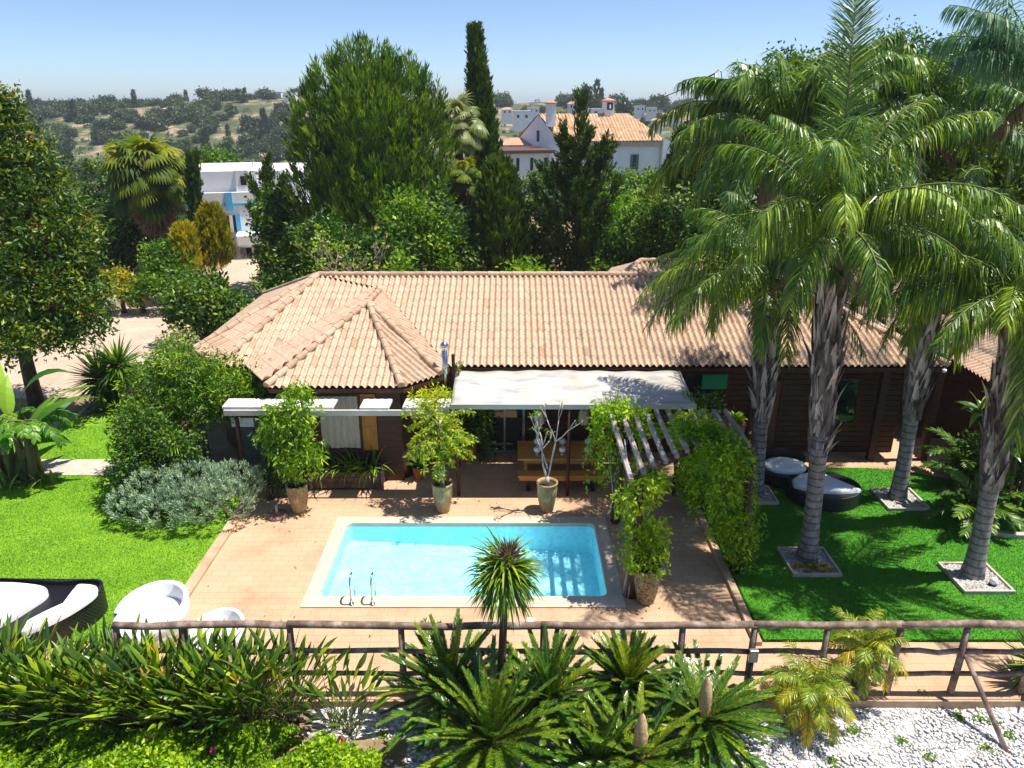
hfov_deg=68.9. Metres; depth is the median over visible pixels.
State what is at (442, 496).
flower pot
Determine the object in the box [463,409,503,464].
climber
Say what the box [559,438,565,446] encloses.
goblet
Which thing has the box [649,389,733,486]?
garden shrub
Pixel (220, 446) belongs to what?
ground
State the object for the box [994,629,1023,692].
yucca
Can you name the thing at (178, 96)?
hillside tree
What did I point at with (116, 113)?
hillside tree
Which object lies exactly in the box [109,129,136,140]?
hillside tree
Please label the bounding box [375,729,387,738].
weed tuft
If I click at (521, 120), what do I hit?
distant house
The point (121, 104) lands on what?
hillside tree
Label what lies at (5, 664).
strelitzia
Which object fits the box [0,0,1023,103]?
sky
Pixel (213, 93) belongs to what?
hillside tree
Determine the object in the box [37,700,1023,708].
retaining edge
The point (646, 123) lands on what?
hillside tree
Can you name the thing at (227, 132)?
hillside cypress
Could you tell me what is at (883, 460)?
veranda paving
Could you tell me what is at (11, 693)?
strelitzia
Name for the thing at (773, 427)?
door
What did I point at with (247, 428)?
screen
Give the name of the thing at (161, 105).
hillside tree
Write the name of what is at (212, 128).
hillside tree
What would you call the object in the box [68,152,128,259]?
broadleaf tree
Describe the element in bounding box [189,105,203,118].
hillside tree
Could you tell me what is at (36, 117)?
hillside tree
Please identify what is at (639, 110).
distant house
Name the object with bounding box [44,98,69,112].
hillside tree
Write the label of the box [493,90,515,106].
hillside tree
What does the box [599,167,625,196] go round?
tree
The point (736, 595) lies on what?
kerb
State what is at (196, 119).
hillside tree
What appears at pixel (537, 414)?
frangipani
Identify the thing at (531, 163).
window
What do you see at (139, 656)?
strelitzia
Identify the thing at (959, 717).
weed tuft
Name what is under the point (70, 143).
hillside tree
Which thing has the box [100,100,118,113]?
hillside tree
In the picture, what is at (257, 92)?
hillside tree
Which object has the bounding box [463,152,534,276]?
cypress tree
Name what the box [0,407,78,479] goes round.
banana plant
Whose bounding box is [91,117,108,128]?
hillside tree
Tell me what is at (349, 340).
wooden house
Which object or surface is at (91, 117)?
hillside tree
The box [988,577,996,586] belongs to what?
spot lamp
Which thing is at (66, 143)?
hillside cypress
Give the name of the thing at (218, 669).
strelitzia
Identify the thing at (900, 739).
weed tuft
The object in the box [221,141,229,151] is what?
hillside cypress
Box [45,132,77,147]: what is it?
hillside tree
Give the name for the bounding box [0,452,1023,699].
terrace
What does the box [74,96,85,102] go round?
hillside tree
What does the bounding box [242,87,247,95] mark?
hillside cypress
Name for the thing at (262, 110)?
hillside cypress
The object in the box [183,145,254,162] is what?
broadleaf tree
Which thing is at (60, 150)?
hillside tree
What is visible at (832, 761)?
weed tuft
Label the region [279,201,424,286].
garden shrub
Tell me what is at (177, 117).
hillside tree
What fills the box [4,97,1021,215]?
hills
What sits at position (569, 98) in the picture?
hillside tree
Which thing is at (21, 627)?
strelitzia
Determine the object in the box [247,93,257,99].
hillside tree
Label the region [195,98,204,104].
hillside tree
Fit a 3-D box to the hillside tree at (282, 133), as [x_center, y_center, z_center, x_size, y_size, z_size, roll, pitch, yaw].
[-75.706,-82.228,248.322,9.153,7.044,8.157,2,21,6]
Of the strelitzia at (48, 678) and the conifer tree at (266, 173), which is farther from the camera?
the conifer tree at (266, 173)
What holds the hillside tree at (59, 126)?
on the hills
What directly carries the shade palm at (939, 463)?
on the shaded lawn at (928, 481)
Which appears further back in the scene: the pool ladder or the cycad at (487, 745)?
the pool ladder
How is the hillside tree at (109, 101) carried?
on the hills
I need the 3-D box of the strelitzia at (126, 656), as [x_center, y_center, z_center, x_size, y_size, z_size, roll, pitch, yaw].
[-6.016,4.728,11.244,1.783,1.671,1.994,0,21,0]
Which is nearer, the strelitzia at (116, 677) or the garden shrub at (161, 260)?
the strelitzia at (116, 677)
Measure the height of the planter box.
1.310 m
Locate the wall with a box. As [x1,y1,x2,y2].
[91,290,155,317]
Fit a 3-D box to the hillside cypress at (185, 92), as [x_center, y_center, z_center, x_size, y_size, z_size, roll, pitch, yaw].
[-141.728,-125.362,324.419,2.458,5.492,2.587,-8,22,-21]
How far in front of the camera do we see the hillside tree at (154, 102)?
316.02 m
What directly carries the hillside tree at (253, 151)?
on the hills
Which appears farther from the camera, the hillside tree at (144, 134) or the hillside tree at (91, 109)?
the hillside tree at (91, 109)
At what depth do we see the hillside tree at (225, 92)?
311.85 m
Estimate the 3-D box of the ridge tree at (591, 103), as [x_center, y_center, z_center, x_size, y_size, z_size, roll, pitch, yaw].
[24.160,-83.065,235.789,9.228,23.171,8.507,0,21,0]
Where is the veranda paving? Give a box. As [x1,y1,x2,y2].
[668,438,1020,482]
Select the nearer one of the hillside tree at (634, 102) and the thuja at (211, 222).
the thuja at (211, 222)
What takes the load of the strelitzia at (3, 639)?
on the ground at (220, 446)
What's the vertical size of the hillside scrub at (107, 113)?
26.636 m
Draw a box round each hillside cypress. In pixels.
[24,89,34,106]
[61,139,73,162]
[68,98,77,121]
[130,89,138,107]
[183,89,188,101]
[199,125,211,148]
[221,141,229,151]
[225,123,230,136]
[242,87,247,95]
[258,107,269,136]
[593,78,600,101]
[598,87,603,105]
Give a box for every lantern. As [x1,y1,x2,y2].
[534,409,544,425]
[578,409,588,425]
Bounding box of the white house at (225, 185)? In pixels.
[168,162,315,258]
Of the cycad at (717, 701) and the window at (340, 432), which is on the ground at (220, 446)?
the cycad at (717, 701)
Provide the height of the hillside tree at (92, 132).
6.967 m
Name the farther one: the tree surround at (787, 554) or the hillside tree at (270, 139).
the hillside tree at (270, 139)
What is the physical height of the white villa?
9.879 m
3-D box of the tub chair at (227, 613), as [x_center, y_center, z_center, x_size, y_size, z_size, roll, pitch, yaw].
[-5.109,4.385,12.889,1.004,0.631,0.947,0,21,0]
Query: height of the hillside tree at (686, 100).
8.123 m
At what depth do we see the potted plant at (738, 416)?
19.08 m
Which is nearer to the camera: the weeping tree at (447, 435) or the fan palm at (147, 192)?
the weeping tree at (447, 435)
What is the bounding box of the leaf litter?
[3,680,345,759]
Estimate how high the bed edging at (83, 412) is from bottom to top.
0.240 m
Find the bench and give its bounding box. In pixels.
[518,470,606,490]
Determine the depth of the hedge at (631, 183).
62.72 m
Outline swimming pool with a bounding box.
[300,517,625,607]
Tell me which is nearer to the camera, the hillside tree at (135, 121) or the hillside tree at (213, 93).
the hillside tree at (135, 121)
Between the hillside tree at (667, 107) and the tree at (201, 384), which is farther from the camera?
the hillside tree at (667, 107)
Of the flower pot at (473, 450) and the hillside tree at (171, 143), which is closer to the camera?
the flower pot at (473, 450)
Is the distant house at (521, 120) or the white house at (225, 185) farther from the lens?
the distant house at (521, 120)
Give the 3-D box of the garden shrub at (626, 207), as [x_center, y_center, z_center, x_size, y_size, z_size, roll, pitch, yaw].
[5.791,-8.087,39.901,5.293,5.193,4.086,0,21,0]
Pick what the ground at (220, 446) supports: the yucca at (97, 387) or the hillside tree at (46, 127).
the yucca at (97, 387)
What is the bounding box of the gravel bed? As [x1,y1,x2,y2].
[305,707,1023,767]
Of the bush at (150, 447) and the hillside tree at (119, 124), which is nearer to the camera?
the bush at (150, 447)
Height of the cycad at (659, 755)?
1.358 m
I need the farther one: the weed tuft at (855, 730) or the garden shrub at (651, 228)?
the garden shrub at (651, 228)
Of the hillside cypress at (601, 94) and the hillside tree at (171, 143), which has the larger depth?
the hillside cypress at (601, 94)
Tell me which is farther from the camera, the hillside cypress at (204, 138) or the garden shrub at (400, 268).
the hillside cypress at (204, 138)
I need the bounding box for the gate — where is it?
[234,247,247,258]
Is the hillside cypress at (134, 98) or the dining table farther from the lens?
the hillside cypress at (134, 98)
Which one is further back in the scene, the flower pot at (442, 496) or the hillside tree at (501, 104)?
the hillside tree at (501, 104)
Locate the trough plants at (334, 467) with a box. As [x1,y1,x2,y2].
[311,443,397,489]
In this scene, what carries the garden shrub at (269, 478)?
on the ground at (220, 446)
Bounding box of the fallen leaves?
[208,482,1014,636]
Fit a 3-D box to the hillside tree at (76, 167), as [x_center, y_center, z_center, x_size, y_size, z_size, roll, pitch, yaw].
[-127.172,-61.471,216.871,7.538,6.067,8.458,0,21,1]
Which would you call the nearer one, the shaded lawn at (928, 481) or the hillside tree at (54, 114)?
the shaded lawn at (928, 481)
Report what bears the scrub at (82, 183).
on the ground at (220, 446)
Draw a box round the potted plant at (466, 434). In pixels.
[460,432,476,447]
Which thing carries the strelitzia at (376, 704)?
on the gravel bed
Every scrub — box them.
[1,177,926,354]
[29,95,970,177]
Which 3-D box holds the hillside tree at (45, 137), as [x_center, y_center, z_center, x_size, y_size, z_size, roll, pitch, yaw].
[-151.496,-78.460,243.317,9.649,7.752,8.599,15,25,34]
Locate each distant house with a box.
[275,92,282,98]
[283,92,297,100]
[500,107,512,123]
[512,110,530,130]
[527,107,538,121]
[567,101,576,113]
[587,108,601,113]
[634,105,645,118]
[645,107,656,120]
[650,118,661,134]
[668,110,679,124]
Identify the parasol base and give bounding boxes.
[266,504,287,521]
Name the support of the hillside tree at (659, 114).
on the hills
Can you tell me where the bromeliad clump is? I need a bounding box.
[0,463,60,493]
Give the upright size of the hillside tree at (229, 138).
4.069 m
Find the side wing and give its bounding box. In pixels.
[880,314,1022,454]
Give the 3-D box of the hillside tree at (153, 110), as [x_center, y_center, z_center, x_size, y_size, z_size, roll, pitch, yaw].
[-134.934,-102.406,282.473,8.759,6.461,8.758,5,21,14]
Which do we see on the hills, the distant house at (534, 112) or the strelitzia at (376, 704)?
the distant house at (534, 112)
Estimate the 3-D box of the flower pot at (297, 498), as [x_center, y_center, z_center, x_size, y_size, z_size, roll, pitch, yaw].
[-4.989,2.645,17.416,0.511,0.720,0.514,0,21,0]
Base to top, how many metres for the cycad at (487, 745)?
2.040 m
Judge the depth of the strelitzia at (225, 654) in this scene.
11.31 m
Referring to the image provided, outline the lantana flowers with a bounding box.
[148,725,344,760]
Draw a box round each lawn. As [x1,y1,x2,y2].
[0,411,257,641]
[695,468,1023,641]
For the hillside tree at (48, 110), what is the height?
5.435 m
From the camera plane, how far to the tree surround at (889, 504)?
17.80 m
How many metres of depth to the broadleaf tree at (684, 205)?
28.07 m
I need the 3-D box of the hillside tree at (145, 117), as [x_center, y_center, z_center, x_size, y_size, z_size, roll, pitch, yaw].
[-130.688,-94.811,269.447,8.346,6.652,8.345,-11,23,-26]
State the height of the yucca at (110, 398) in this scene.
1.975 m
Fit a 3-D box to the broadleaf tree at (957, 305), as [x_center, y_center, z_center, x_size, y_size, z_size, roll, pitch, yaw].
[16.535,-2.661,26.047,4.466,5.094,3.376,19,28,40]
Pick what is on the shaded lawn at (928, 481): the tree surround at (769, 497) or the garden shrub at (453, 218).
the tree surround at (769, 497)
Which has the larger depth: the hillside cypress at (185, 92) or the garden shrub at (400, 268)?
the hillside cypress at (185, 92)
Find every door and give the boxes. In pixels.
[484,409,524,452]
[746,379,785,451]
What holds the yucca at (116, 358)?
on the ground at (220, 446)
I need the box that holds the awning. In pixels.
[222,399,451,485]
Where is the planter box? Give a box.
[725,420,746,442]
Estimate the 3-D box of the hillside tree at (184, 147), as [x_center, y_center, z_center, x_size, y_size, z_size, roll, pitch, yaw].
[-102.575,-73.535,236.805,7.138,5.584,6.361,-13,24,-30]
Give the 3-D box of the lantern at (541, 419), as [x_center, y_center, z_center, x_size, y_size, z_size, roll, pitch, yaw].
[0.699,0.482,18.681,0.280,1.130,0.242,0,21,0]
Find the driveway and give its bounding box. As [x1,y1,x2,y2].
[0,256,262,398]
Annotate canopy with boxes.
[449,370,696,495]
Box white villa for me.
[517,98,662,180]
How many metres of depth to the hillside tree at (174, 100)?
298.39 m
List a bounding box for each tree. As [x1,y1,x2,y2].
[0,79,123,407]
[20,107,45,122]
[22,97,42,106]
[22,109,40,122]
[26,126,45,139]
[30,106,50,116]
[33,131,59,149]
[37,121,52,127]
[39,123,57,133]
[42,106,60,117]
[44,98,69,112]
[44,126,64,135]
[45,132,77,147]
[45,141,69,155]
[50,110,63,117]
[53,122,66,129]
[54,138,75,149]
[57,133,74,141]
[58,100,76,111]
[62,111,80,120]
[62,125,79,137]
[66,156,84,167]
[67,161,87,178]
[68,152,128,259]
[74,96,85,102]
[74,101,84,113]
[74,112,89,123]
[78,157,101,178]
[79,102,99,115]
[84,98,100,110]
[84,113,95,122]
[87,174,190,270]
[88,126,112,141]
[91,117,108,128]
[92,128,110,144]
[97,93,117,100]
[97,95,119,109]
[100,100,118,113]
[103,138,120,148]
[104,117,114,127]
[107,116,128,129]
[109,108,129,119]
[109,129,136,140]
[115,98,127,108]
[120,96,130,107]
[123,113,141,122]
[128,108,138,115]
[129,99,144,106]
[132,115,147,127]
[136,130,150,138]
[139,99,150,106]
[139,112,154,128]
[141,114,158,128]
[143,104,161,115]
[148,97,161,106]
[151,114,173,130]
[153,109,168,118]
[154,264,255,343]
[158,137,178,148]
[159,101,166,107]
[162,97,171,104]
[163,105,189,118]
[167,98,186,107]
[167,102,180,107]
[170,92,185,102]
[170,108,190,123]
[175,137,193,148]
[176,128,188,135]
[178,143,194,157]
[181,145,203,273]
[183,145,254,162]
[185,103,198,110]
[186,123,197,132]
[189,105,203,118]
[190,101,201,107]
[190,112,206,125]
[190,134,200,142]
[193,85,211,98]
[193,109,210,117]
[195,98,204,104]
[195,119,220,134]
[201,93,215,103]
[201,105,213,112]
[201,112,220,125]
[205,89,217,97]
[205,98,223,109]
[214,139,235,150]
[215,92,228,100]
[215,113,229,120]
[219,87,234,99]
[222,136,235,143]
[223,103,239,114]
[227,92,248,101]
[232,142,252,158]
[236,132,257,145]
[237,114,259,129]
[242,151,301,224]
[242,178,322,286]
[243,148,260,156]
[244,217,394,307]
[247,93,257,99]
[247,127,265,138]
[249,153,259,161]
[254,87,263,98]
[255,116,279,129]
[258,133,280,147]
[258,140,271,151]
[259,86,276,99]
[266,144,287,160]
[268,107,289,119]
[270,126,283,134]
[271,128,291,138]
[273,101,288,109]
[276,144,289,156]
[277,29,466,238]
[277,105,290,118]
[282,113,298,125]
[400,378,478,486]
[462,19,504,184]
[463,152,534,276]
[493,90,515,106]
[495,94,509,106]
[519,104,530,109]
[520,166,555,199]
[526,86,639,271]
[535,104,545,113]
[554,95,565,105]
[555,91,568,105]
[563,90,575,107]
[574,82,601,107]
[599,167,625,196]
[606,166,646,187]
[608,91,626,100]
[615,97,636,117]
[629,99,639,109]
[633,191,903,496]
[635,163,664,185]
[638,98,651,110]
[640,116,650,125]
[642,31,925,250]
[648,94,666,108]
[653,92,671,108]
[656,111,662,117]
[656,172,852,257]
[661,101,672,111]
[661,124,701,249]
[672,99,679,109]
[674,14,999,242]
[679,0,1023,564]
[679,95,694,111]
[806,154,1023,501]
[832,24,1023,325]
[847,204,1023,580]
[925,0,1023,144]
[927,85,1023,257]
[940,249,1020,314]
[957,395,1023,514]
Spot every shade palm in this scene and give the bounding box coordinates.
[916,427,1017,500]
[922,466,1023,538]
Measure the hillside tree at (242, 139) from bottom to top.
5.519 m
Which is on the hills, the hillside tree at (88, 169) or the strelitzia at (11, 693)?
the hillside tree at (88, 169)
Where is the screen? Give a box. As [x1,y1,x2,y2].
[231,416,293,477]
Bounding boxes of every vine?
[581,393,666,494]
[605,462,675,598]
[657,404,768,574]
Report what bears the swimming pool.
in the terrace
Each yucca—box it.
[63,346,127,409]
[82,333,149,409]
[82,366,147,413]
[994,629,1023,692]
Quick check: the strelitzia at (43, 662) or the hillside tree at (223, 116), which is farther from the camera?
the hillside tree at (223, 116)
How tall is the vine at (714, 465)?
3.238 m
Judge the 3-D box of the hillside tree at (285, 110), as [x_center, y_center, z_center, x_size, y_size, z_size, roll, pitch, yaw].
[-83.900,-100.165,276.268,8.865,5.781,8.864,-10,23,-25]
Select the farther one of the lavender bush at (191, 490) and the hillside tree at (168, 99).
the hillside tree at (168, 99)
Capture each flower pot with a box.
[285,479,307,513]
[412,465,425,479]
[431,477,452,513]
[462,444,476,461]
[536,477,557,512]
[634,564,661,605]
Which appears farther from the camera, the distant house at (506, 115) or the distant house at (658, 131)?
the distant house at (506, 115)
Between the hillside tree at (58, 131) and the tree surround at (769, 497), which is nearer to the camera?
the tree surround at (769, 497)
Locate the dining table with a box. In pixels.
[517,441,606,482]
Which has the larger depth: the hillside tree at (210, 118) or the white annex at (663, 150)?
the hillside tree at (210, 118)
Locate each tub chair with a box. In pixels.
[111,580,189,647]
[189,607,245,661]
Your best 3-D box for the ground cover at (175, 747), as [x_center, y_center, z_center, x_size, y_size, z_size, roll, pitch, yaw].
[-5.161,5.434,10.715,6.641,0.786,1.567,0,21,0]
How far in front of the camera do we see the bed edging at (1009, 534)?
16.39 m
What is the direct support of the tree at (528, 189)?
on the hills
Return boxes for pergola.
[608,409,755,599]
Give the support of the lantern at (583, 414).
hanging from the canopy
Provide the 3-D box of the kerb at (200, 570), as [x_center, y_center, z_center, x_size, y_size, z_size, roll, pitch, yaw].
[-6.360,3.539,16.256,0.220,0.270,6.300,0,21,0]
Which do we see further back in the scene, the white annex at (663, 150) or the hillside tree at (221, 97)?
the hillside tree at (221, 97)
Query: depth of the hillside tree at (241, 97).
303.54 m
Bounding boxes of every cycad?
[373,606,528,761]
[392,634,584,767]
[484,620,624,767]
[535,687,661,767]
[566,621,688,725]
[567,679,723,767]
[633,639,788,767]
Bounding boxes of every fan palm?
[96,128,187,241]
[433,89,489,261]
[441,154,481,255]
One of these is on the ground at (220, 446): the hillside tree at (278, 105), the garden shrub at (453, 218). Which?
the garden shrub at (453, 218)
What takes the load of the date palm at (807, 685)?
on the gravel bed
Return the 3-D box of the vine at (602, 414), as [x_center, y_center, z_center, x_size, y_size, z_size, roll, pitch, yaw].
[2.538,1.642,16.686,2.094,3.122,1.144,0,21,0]
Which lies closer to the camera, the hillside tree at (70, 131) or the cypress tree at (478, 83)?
the cypress tree at (478, 83)
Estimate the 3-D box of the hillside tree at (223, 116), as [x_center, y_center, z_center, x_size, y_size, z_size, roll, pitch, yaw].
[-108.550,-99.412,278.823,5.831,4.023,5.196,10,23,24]
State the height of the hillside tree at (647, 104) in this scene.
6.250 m
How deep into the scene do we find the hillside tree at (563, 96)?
313.07 m
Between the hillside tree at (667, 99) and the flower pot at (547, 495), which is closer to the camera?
the flower pot at (547, 495)
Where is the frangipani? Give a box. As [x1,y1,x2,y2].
[528,402,583,485]
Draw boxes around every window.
[232,215,236,231]
[315,393,363,451]
[530,158,532,170]
[633,155,636,168]
[681,372,729,415]
[835,377,863,424]
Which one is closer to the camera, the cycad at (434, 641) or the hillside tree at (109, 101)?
the cycad at (434, 641)
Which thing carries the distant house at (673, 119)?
on the hills
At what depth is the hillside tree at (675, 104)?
316.13 m
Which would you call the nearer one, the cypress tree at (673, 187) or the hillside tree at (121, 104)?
the cypress tree at (673, 187)
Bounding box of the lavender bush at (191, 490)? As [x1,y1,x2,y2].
[102,458,266,530]
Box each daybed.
[0,578,107,653]
[764,448,807,488]
[785,471,861,511]
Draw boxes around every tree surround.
[753,485,778,504]
[776,546,842,576]
[869,488,930,510]
[937,562,1015,594]
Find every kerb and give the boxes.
[185,475,267,597]
[678,466,761,645]
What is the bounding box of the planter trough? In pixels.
[308,464,384,490]
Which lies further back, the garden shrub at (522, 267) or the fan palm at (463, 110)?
the fan palm at (463, 110)
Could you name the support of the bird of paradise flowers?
on the ground at (220, 446)
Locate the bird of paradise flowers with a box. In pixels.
[64,644,280,686]
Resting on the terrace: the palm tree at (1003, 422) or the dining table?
the dining table
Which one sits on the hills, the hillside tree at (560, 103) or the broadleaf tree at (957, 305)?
the hillside tree at (560, 103)
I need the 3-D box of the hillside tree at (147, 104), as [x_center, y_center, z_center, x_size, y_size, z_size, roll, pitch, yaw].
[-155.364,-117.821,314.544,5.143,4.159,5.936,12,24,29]
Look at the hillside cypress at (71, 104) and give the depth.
276.16 m
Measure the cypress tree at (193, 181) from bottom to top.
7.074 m
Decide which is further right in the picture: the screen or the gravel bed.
the gravel bed
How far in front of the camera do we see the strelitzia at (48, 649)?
11.38 m
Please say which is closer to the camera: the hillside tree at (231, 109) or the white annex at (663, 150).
the white annex at (663, 150)
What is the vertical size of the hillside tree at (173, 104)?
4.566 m
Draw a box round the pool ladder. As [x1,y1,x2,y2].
[349,572,376,605]
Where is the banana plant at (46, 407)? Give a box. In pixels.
[0,363,97,481]
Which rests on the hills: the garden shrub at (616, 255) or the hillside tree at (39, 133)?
the hillside tree at (39, 133)
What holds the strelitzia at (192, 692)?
on the ground at (220, 446)
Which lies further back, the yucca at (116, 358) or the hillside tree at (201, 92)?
the hillside tree at (201, 92)
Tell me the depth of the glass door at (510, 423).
20.16 m
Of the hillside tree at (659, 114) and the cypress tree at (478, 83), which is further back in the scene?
the hillside tree at (659, 114)
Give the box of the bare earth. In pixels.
[276,739,406,767]
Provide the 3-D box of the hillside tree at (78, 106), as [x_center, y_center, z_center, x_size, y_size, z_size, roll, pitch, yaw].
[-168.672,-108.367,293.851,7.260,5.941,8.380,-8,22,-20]
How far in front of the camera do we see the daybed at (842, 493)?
17.63 m
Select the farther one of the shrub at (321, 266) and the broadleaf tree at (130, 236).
the broadleaf tree at (130, 236)
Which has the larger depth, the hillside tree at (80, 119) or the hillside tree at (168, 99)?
the hillside tree at (168, 99)
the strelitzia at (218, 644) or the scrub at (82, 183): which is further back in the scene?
the scrub at (82, 183)
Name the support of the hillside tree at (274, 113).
on the hills
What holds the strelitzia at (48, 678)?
on the ground at (220, 446)
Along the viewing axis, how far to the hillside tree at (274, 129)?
255.71 m
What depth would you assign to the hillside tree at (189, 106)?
292.28 m
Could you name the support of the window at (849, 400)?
in the wooden house at (349, 340)
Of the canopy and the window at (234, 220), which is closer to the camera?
the canopy
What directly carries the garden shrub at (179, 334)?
on the ground at (220, 446)
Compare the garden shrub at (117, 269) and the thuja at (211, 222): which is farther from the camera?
the thuja at (211, 222)
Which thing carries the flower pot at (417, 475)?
on the terrace
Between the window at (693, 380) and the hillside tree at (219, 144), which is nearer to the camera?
the window at (693, 380)
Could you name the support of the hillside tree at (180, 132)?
on the hills
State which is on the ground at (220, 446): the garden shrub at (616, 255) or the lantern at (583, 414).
the garden shrub at (616, 255)
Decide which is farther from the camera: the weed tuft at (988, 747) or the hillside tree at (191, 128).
the hillside tree at (191, 128)
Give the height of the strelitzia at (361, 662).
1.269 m
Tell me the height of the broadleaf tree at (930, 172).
12.136 m
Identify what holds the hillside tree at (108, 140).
on the hills
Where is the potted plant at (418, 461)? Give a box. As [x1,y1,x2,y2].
[407,452,435,468]
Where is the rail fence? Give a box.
[111,620,1023,753]
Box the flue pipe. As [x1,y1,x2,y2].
[440,341,454,390]
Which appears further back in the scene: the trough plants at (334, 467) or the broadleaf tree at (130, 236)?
the broadleaf tree at (130, 236)
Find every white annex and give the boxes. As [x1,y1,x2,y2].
[491,146,554,192]
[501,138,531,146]
[659,138,670,171]
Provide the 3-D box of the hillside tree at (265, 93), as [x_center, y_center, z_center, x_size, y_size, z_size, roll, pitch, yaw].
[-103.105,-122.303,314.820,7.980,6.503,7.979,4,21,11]
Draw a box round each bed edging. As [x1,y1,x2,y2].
[41,401,101,431]
[962,518,1023,539]
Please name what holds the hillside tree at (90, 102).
on the hills
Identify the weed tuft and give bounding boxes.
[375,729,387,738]
[825,755,839,767]
[846,725,861,735]
[893,734,910,746]
[919,749,937,761]
[953,710,966,720]
[973,712,982,723]
[978,740,1000,753]
[1003,727,1016,742]
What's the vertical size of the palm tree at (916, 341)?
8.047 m
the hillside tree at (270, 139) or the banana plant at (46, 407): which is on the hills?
the hillside tree at (270, 139)
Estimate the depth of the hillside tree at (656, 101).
315.90 m
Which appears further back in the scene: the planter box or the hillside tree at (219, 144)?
the hillside tree at (219, 144)
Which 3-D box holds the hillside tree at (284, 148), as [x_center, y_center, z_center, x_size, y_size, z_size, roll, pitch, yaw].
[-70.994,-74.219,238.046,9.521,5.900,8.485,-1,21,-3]
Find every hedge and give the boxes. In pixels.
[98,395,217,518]
[531,175,678,216]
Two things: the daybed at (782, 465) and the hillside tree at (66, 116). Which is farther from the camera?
the hillside tree at (66, 116)
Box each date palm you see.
[758,640,860,749]
[819,606,910,697]
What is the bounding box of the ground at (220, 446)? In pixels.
[0,216,1019,767]
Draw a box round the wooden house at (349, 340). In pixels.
[191,258,951,479]
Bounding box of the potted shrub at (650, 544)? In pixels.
[612,511,675,590]
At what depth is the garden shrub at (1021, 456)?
17.27 m
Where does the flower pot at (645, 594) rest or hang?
on the terrace
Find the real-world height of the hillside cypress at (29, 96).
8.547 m
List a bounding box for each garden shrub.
[96,262,148,312]
[118,263,193,312]
[133,235,196,294]
[153,319,200,366]
[248,268,297,296]
[252,435,290,502]
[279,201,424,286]
[360,180,466,271]
[374,242,426,271]
[410,174,488,271]
[442,206,554,271]
[456,361,463,466]
[495,246,559,276]
[521,192,581,271]
[570,196,658,271]
[574,183,657,259]
[618,175,706,260]
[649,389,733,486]
[943,424,1023,488]
[975,390,1023,512]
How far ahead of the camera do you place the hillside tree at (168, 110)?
277.52 m
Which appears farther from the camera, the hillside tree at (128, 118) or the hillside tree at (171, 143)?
the hillside tree at (128, 118)
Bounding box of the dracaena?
[458,524,549,679]
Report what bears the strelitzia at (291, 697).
on the ground at (220, 446)
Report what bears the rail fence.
on the ground at (220, 446)
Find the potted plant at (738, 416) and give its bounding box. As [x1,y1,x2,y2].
[729,411,747,424]
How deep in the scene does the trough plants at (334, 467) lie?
18.45 m
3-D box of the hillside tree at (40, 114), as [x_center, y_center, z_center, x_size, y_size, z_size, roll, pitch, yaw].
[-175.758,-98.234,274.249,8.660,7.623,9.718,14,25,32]
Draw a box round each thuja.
[165,218,203,273]
[193,200,236,279]
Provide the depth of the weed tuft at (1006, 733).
11.52 m
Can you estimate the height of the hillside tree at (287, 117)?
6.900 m
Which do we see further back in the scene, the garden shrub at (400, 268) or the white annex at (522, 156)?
the white annex at (522, 156)
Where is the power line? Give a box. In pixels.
[637,72,715,102]
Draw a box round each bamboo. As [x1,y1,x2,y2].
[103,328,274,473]
[248,379,329,487]
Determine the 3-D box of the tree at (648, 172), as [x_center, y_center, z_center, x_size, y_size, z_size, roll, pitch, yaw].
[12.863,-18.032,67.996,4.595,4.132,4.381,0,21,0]
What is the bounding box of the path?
[21,459,189,474]
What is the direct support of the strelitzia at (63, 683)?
on the ground at (220, 446)
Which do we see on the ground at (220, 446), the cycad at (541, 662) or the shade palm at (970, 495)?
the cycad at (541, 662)
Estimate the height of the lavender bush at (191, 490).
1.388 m
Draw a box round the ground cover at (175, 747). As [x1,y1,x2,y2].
[0,717,385,767]
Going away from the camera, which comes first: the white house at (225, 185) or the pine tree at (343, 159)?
the pine tree at (343, 159)
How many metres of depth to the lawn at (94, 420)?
16.55 m
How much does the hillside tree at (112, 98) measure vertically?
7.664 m
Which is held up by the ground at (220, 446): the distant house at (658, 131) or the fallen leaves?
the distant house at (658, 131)
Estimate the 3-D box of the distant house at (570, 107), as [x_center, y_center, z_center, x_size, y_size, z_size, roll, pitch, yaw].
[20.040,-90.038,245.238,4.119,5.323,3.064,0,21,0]
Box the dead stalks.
[0,429,39,485]
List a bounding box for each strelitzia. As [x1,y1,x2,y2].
[0,610,44,684]
[0,611,61,720]
[0,617,106,723]
[0,629,103,729]
[0,632,89,732]
[0,634,135,739]
[0,638,45,703]
[12,619,157,725]
[27,612,171,716]
[28,627,176,736]
[71,618,218,724]
[82,630,235,730]
[95,630,244,730]
[116,614,247,723]
[138,628,282,733]
[148,628,278,729]
[155,619,300,722]
[181,628,316,734]
[209,620,349,723]
[283,643,382,733]
[296,651,391,738]
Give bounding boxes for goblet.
[534,446,539,455]
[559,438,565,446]
[559,446,565,455]
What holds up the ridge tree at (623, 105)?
on the hills
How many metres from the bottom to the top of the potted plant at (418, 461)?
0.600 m
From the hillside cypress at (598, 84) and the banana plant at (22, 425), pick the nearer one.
the banana plant at (22, 425)
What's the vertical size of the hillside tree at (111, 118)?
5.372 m
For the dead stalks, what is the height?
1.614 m

